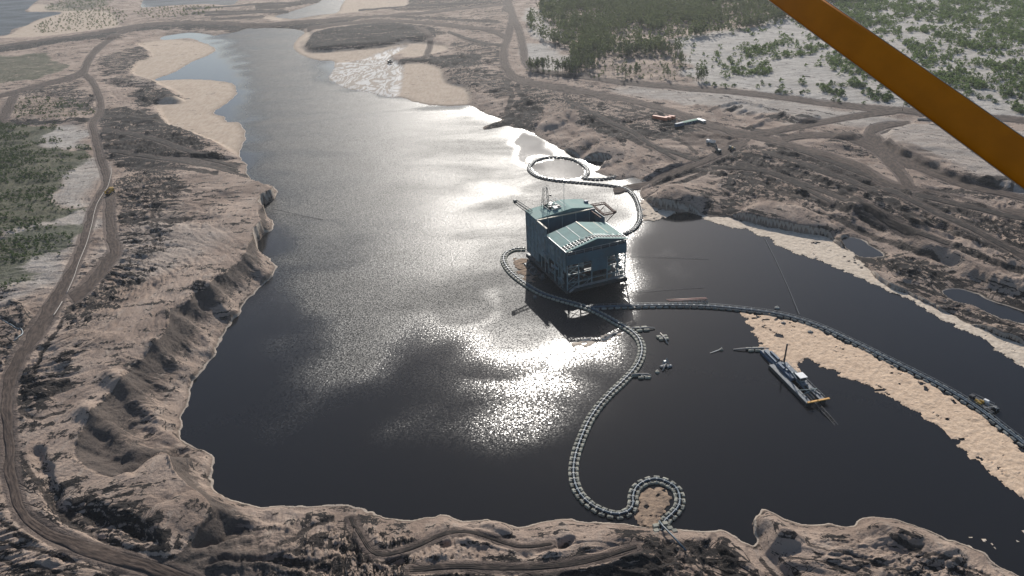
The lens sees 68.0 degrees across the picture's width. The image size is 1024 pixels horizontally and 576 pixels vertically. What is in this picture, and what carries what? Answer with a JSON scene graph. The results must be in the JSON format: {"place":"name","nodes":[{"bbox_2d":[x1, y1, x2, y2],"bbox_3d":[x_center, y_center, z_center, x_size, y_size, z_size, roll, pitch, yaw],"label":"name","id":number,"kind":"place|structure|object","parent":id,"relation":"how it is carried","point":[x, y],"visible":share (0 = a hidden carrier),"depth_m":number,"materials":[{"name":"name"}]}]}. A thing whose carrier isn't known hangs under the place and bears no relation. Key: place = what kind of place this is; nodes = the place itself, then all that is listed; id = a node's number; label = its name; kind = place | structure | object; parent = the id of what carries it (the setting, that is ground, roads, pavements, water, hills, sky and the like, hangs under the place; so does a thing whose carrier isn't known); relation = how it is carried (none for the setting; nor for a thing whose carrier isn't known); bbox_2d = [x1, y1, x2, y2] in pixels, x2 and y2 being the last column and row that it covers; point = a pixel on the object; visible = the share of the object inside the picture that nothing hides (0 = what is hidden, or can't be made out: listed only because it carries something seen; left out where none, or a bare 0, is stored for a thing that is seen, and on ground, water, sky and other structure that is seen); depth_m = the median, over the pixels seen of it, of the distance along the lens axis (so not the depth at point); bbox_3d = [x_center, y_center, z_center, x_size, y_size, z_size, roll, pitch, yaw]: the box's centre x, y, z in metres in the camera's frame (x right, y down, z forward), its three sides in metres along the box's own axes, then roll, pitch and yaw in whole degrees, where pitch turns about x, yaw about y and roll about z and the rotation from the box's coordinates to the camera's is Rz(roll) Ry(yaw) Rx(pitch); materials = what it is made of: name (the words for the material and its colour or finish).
{"place":"outdoors","nodes":[
{"label":"outdoors","id":0,"kind":"place"},
{"bbox_2d":[0,93,17,122],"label":"haul road","id":1,"kind":"structure","parent":0,"point":[6,111],"depth_m":841.73,"materials":[{"name":"soil"}]},
{"bbox_2d":[0,24,141,97],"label":"haul road","id":2,"kind":"structure","parent":0,"point":[87,61],"depth_m":999.95,"materials":[{"name":"brown soil"}]},
{"bbox_2d":[69,192,119,302],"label":"haul road","id":3,"kind":"structure","parent":0,"point":[84,289],"depth_m":457.33,"materials":[{"name":"soil"}]},
{"bbox_2d":[104,187,114,195],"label":"dump truck","id":4,"kind":"object","parent":3,"relation":"on","point":[109,190],"visible":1,"depth_m":565.88,"materials":[{"name":"yellow metal"}]},
{"bbox_2d":[0,73,191,575],"bbox_3d":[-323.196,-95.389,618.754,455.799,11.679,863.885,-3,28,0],"label":"haul road","id":5,"kind":"structure","parent":0,"point":[97,552],"depth_m":317.28,"materials":[{"name":"brown soil"}]},
{"bbox_2d":[66,166,111,293],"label":"laid pipe","id":6,"kind":"object","parent":5,"relation":"on","point":[87,239],"visible":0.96,"depth_m":482.35,"materials":[{"name":"grey metal"}]},
{"bbox_2d":[102,128,236,168],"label":"dirt track","id":7,"kind":"structure","parent":0,"point":[199,155],"depth_m":679.17,"materials":[{"name":"soil"}]},
{"bbox_2d":[109,149,244,177],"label":"dirt track","id":8,"kind":"structure","parent":0,"point":[147,156],"depth_m":646.81,"materials":[{"name":"brown soil"}]},
{"bbox_2d":[186,2,300,9],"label":"dirt track","id":9,"kind":"structure","parent":0,"point":[297,3],"depth_m":1552.39,"materials":[{"name":"brown soil"}]},
{"bbox_2d":[205,11,288,15],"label":"dirt track","id":10,"kind":"structure","parent":0,"point":[247,13],"depth_m":1451.97,"materials":[{"name":"soil"}]},
{"bbox_2d":[0,0,511,46],"bbox_3d":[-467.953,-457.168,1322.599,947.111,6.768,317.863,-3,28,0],"label":"haul road","id":11,"kind":"structure","parent":0,"point":[259,25],"depth_m":1333.97,"materials":[{"name":"brown soil"}]},
{"bbox_2d":[307,20,505,38],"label":"haul road","id":12,"kind":"structure","parent":0,"point":[488,30],"depth_m":1250.07,"materials":[{"name":"brown soil"}]},
{"bbox_2d":[359,1,473,10],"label":"dirt track","id":13,"kind":"structure","parent":0,"point":[440,4],"depth_m":1438.17,"materials":[{"name":"soil"}]},
{"bbox_2d":[415,26,432,57],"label":"haul road","id":14,"kind":"structure","parent":0,"point":[429,44],"depth_m":1088.98,"materials":[{"name":"soil"}]},
{"bbox_2d":[349,517,551,556],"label":"dirt track","id":15,"kind":"structure","parent":0,"point":[376,553],"depth_m":258.35,"materials":[{"name":"brown soil"}]},
{"bbox_2d":[448,31,502,46],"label":"dirt track","id":16,"kind":"structure","parent":0,"point":[470,39],"depth_m":1074.93,"materials":[{"name":"soil"}]},
{"bbox_2d":[0,0,1023,575],"bbox_3d":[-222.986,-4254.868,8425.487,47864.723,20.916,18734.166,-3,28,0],"label":"ground","id":17,"kind":"structure","parent":0,"point":[120,356],"depth_m":477.79,"materials":[{"name":"brown soil"}]},
{"bbox_2d":[0,317,23,340],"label":"laid pipe","id":18,"kind":"object","parent":17,"relation":"on","point":[15,339],"visible":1,"depth_m":382.10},
{"bbox_2d":[0,96,94,288],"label":"heath","id":19,"kind":"object","parent":17,"relation":"on","point":[29,197],"visible":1,"depth_m":609.09,"materials":[{"name":"green plant"}]},
{"bbox_2d":[35,0,850,79],"bbox_3d":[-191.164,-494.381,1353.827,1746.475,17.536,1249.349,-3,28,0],"label":"planted scrub","id":20,"kind":"object","parent":17,"relation":"on","point":[206,8],"visible":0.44,"depth_m":1385.62,"materials":[{"name":"green plant"}]},
{"bbox_2d":[652,115,661,119],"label":"shipping container","id":21,"kind":"object","parent":17,"relation":"on","point":[655,116],"visible":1,"depth_m":680.33,"materials":[{"name":"metal"}]},
{"bbox_2d":[652,520,686,551],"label":"landing pontoon","id":22,"kind":"object","parent":17,"relation":"on","point":[655,526],"visible":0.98,"depth_m":261.24,"materials":[{"name":"plastic"}]},
{"bbox_2d":[674,122,683,126],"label":"shipping container","id":23,"kind":"object","parent":17,"relation":"on","point":[679,124],"visible":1,"depth_m":653.42,"materials":[{"name":"white metal"}]},
{"bbox_2d":[526,0,857,54],"bbox_3d":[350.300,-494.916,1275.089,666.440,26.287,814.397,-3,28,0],"label":"forest","id":24,"kind":"object","parent":17,"relation":"on","point":[630,11],"visible":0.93,"depth_m":1085.86,"materials":[{"name":"green plant"}]},
{"bbox_2d":[682,118,705,124],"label":"site shed","id":25,"kind":"structure","parent":17,"relation":"on","point":[689,122],"depth_m":661.57,"materials":[{"name":"white paint"}]},
{"bbox_2d":[706,139,715,144],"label":"service truck","id":26,"kind":"object","parent":17,"relation":"on","point":[711,142],"visible":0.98,"depth_m":607.40,"materials":[{"name":"white metal"}]},
{"bbox_2d":[691,0,1023,93],"bbox_3d":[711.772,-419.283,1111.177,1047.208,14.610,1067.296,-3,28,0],"label":"scrub","id":27,"kind":"object","parent":17,"relation":"on","point":[942,14],"visible":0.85,"depth_m":898.36,"materials":[{"name":"green plant"}]},
{"bbox_2d":[0,0,1023,575],"bbox_3d":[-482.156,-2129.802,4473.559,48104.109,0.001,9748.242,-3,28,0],"label":"water","id":28,"kind":"structure","parent":0,"point":[396,342],"depth_m":361.49,"materials":[{"name":"black liquid"}]},
{"bbox_2d":[513,258,535,282],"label":"foam","id":29,"kind":"object","parent":28,"relation":"on","point":[518,263],"visible":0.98,"depth_m":445.13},
{"bbox_2d":[513,184,628,293],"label":"processing plant","id":30,"kind":"object","parent":28,"relation":"on","point":[575,245],"visible":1,"depth_m":425.96,"materials":[{"name":"paint"}]},
{"bbox_2d":[527,156,642,235],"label":"floating pipeline","id":31,"kind":"object","parent":28,"relation":"on","point":[636,199],"visible":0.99,"depth_m":567.72,"materials":[{"name":"metal"}]},
{"bbox_2d":[500,247,685,530],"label":"floating pipeline","id":32,"kind":"object","parent":28,"relation":"on","point":[628,508],"visible":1,"depth_m":305.74,"materials":[{"name":"plastic"}]},
{"bbox_2d":[571,332,620,348],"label":"foam","id":33,"kind":"object","parent":28,"relation":"on","point":[591,342],"visible":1,"depth_m":372.76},
{"bbox_2d":[583,176,615,180],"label":"raft","id":34,"kind":"object","parent":28,"relation":"on","point":[601,179],"visible":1,"depth_m":572.53,"materials":[{"name":"metal"}]},
{"bbox_2d":[631,373,650,378],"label":"hose raft","id":35,"kind":"object","parent":28,"relation":"on","point":[640,375],"visible":1,"depth_m":344.20,"materials":[{"name":"plastic"}]},
{"bbox_2d":[632,326,654,331],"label":"hose raft","id":36,"kind":"object","parent":28,"relation":"on","point":[641,327],"visible":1,"depth_m":379.60,"materials":[{"name":"plastic"}]},
{"bbox_2d":[633,487,671,527],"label":"foam","id":37,"kind":"object","parent":28,"relation":"on","point":[655,510],"visible":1,"depth_m":273.04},
{"bbox_2d":[640,200,675,220],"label":"foam","id":38,"kind":"object","parent":28,"relation":"on","point":[650,212],"visible":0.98,"depth_m":510.70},
{"bbox_2d":[656,332,668,343],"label":"anchor raft","id":39,"kind":"object","parent":28,"relation":"on","point":[664,336],"visible":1,"depth_m":371.33,"materials":[{"name":"plastic"}]},
{"bbox_2d":[660,358,671,370],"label":"anchor barge","id":40,"kind":"object","parent":28,"relation":"on","point":[664,365],"visible":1,"depth_m":349.79,"materials":[{"name":"metal"}]},
{"bbox_2d":[666,297,707,303],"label":"pipe raft","id":41,"kind":"object","parent":28,"relation":"on","point":[691,299],"visible":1,"depth_m":401.23,"materials":[{"name":"metal"}]},
{"bbox_2d":[733,347,768,351],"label":"hose raft","id":42,"kind":"object","parent":28,"relation":"on","point":[750,349],"visible":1,"depth_m":358.69,"materials":[{"name":"plastic"}]},
{"bbox_2d":[765,239,798,312],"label":"mooring cable","id":43,"kind":"object","parent":28,"relation":"on","point":[783,277],"visible":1,"depth_m":421.47,"materials":[{"name":"grey metal"}]},
{"bbox_2d":[760,344,836,424],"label":"suction dredge","id":44,"kind":"object","parent":28,"relation":"on","point":[786,373],"visible":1,"depth_m":332.33,"materials":[{"name":"blue paint"}]},
{"bbox_2d":[588,302,1023,446],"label":"floating pipeline","id":45,"kind":"object","parent":28,"relation":"on","point":[918,375],"visible":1,"depth_m":361.05,"materials":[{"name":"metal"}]},
{"bbox_2d":[702,216,1023,367],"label":"foam","id":46,"kind":"object","parent":28,"relation":"on","point":[797,243],"visible":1,"depth_m":438.84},
{"bbox_2d":[740,312,1023,497],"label":"foam","id":47,"kind":"object","parent":28,"relation":"on","point":[989,444],"visible":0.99,"depth_m":328.35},
{"bbox_2d":[966,393,999,414],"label":"work barge","id":48,"kind":"object","parent":28,"relation":"on","point":[986,404],"visible":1,"depth_m":313.29,"materials":[{"name":"black metal"}]},
{"bbox_2d":[967,530,1023,548],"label":"foam","id":49,"kind":"object","parent":28,"relation":"on","point":[984,540],"visible":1,"depth_m":252.39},
{"bbox_2d":[409,545,636,571],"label":"dirt track","id":50,"kind":"structure","parent":0,"point":[507,568],"depth_m":247.32,"materials":[{"name":"soil"}]},
{"bbox_2d":[579,106,675,159],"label":"dirt track","id":51,"kind":"structure","parent":0,"point":[633,132],"depth_m":661.71,"materials":[{"name":"soil"}]},
{"bbox_2d":[646,143,700,161],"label":"dirt track","id":52,"kind":"structure","parent":0,"point":[679,154],"depth_m":595.71,"materials":[{"name":"soil"}]},
{"bbox_2d":[614,140,746,193],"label":"haul road","id":53,"kind":"structure","parent":0,"point":[724,151],"depth_m":568.81,"materials":[{"name":"brown soil"}]},
{"bbox_2d":[712,143,721,152],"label":"excavator","id":54,"kind":"object","parent":53,"relation":"on","point":[718,150],"visible":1,"depth_m":591.10,"materials":[{"name":"grey metal"}]},
{"bbox_2d":[500,6,914,190],"bbox_3d":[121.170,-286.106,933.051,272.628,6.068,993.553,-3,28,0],"label":"haul road","id":55,"kind":"structure","parent":0,"point":[510,74],"depth_m":694.47,"materials":[{"name":"brown soil"}]},
{"bbox_2d":[504,0,1023,123],"bbox_3d":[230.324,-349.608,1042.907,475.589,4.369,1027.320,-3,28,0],"label":"haul road","id":56,"kind":"structure","parent":0,"point":[523,54],"depth_m":752.97,"materials":[{"name":"soil"}]},
{"bbox_2d":[712,166,832,202],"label":"dirt track","id":57,"kind":"structure","parent":0,"point":[756,170],"depth_m":553.17,"materials":[{"name":"soil"}]},
{"bbox_2d":[745,110,895,139],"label":"haul road","id":58,"kind":"structure","parent":0,"point":[807,123],"depth_m":644.66,"materials":[{"name":"brown soil"}]},
{"bbox_2d":[736,162,949,244],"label":"dirt track","id":59,"kind":"structure","parent":0,"point":[883,217],"depth_m":471.84,"materials":[{"name":"brown soil"}]},
{"bbox_2d":[782,132,914,188],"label":"haul road","id":60,"kind":"structure","parent":0,"point":[891,164],"depth_m":593.53,"materials":[{"name":"soil"}]},
{"bbox_2d":[793,148,909,189],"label":"dirt track","id":61,"kind":"structure","parent":0,"point":[847,167],"depth_m":554.89,"materials":[{"name":"soil"}]},
{"bbox_2d":[761,151,1023,259],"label":"dirt track","id":62,"kind":"structure","parent":0,"point":[997,242],"depth_m":483.92,"materials":[{"name":"soil"}]},
{"bbox_2d":[768,0,1023,189],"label":"aircraft strut","id":63,"kind":"object","parent":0,"point":[984,135],"visible":1,"depth_m":2.71,"materials":[{"name":"orange paint"}]},
{"bbox_2d":[865,121,1023,201],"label":"haul road","id":64,"kind":"structure","parent":0,"point":[900,155],"depth_m":545.50,"materials":[{"name":"brown soil"}]},
{"bbox_2d":[912,188,1023,216],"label":"haul road","id":65,"kind":"structure","parent":0,"point":[1013,211],"depth_m":461.65,"materials":[{"name":"brown soil"}]},
{"bbox_2d":[915,192,1023,220],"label":"dirt track","id":66,"kind":"structure","parent":0,"point":[975,208],"depth_m":466.40,"materials":[{"name":"brown soil"}]}
]}

